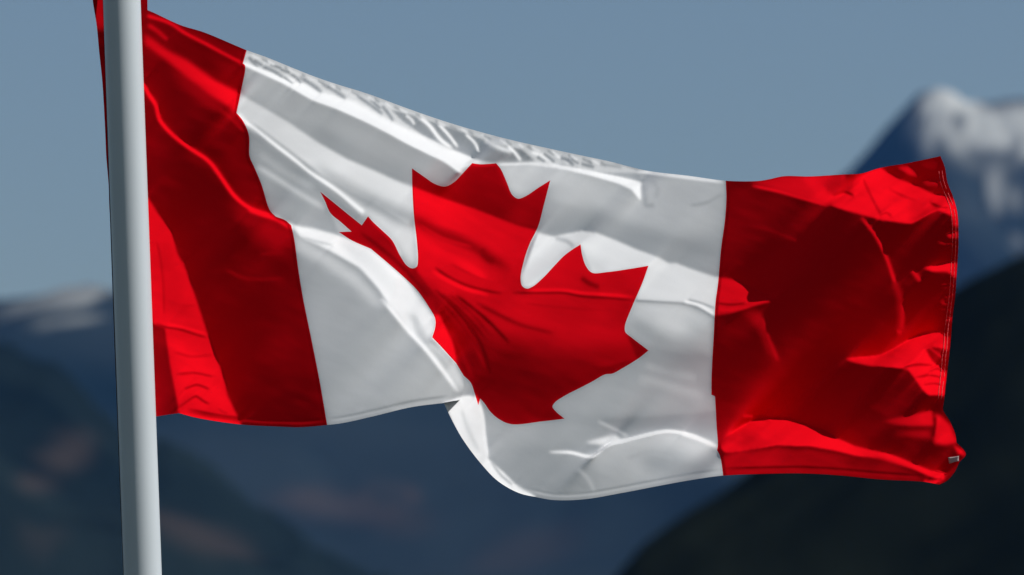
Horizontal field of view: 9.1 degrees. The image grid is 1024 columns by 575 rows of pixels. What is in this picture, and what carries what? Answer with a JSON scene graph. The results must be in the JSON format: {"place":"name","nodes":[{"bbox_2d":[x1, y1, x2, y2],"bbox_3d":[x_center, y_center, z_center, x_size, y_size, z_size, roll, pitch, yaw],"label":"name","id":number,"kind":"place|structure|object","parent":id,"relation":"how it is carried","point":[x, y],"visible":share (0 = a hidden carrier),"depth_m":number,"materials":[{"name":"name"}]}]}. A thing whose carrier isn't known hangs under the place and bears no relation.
{"place":"outdoors","nodes":[
{"label":"outdoors","id":0,"kind":"place"},
{"bbox_2d":[0,343,386,574],"bbox_3d":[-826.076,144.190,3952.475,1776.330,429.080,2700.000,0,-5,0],"label":"valley hill","id":1,"kind":"structure","parent":0,"point":[60,510],"depth_m":4159.74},
{"bbox_2d":[0,284,744,574],"bbox_3d":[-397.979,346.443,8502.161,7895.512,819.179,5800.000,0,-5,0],"label":"mountain","id":2,"kind":"structure","parent":0,"point":[418,490],"depth_m":8153.56,"materials":[{"name":"blue stone"}]},
{"bbox_2d":[0,0,1023,298],"label":"sky","id":3,"kind":"structure","parent":0,"point":[725,90],"materials":[{"name":"blue"}]},
{"bbox_2d":[617,254,1023,574],"bbox_3d":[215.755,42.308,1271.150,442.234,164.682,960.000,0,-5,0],"label":"dark hill","id":4,"kind":"structure","parent":0,"point":[967,518],"depth_m":1228.74,"materials":[{"name":"black stone"}]},
{"bbox_2d":[846,88,1023,287],"bbox_3d":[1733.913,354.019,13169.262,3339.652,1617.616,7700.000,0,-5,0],"label":"snow mountain","id":5,"kind":"structure","parent":0,"point":[978,147],"depth_m":13261.81,"materials":[{"name":"snow"},{"name":"rock"}]},
{"label":"ground","id":6,"kind":"structure","parent":0,"visible":0},
{"bbox_2d":[103,0,161,574],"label":"flagpole","id":7,"kind":"object","parent":6,"relation":"on","point":[140,512],"visible":1,"depth_m":14.96,"materials":[{"name":"silver metal"}]},
{"bbox_2d":[103,13,123,574],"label":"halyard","id":8,"kind":"object","parent":7,"relation":"attached to","point":[113,309],"visible":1,"depth_m":15.01,"materials":[{"name":"grey fabric"}]},
{"bbox_2d":[93,0,965,499],"bbox_3d":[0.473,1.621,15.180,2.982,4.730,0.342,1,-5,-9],"label":"flag","id":9,"kind":"object","parent":7,"relation":"attached to","point":[545,322],"visible":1,"depth_m":15.25,"materials":[{"name":"red fabric"}]}
]}

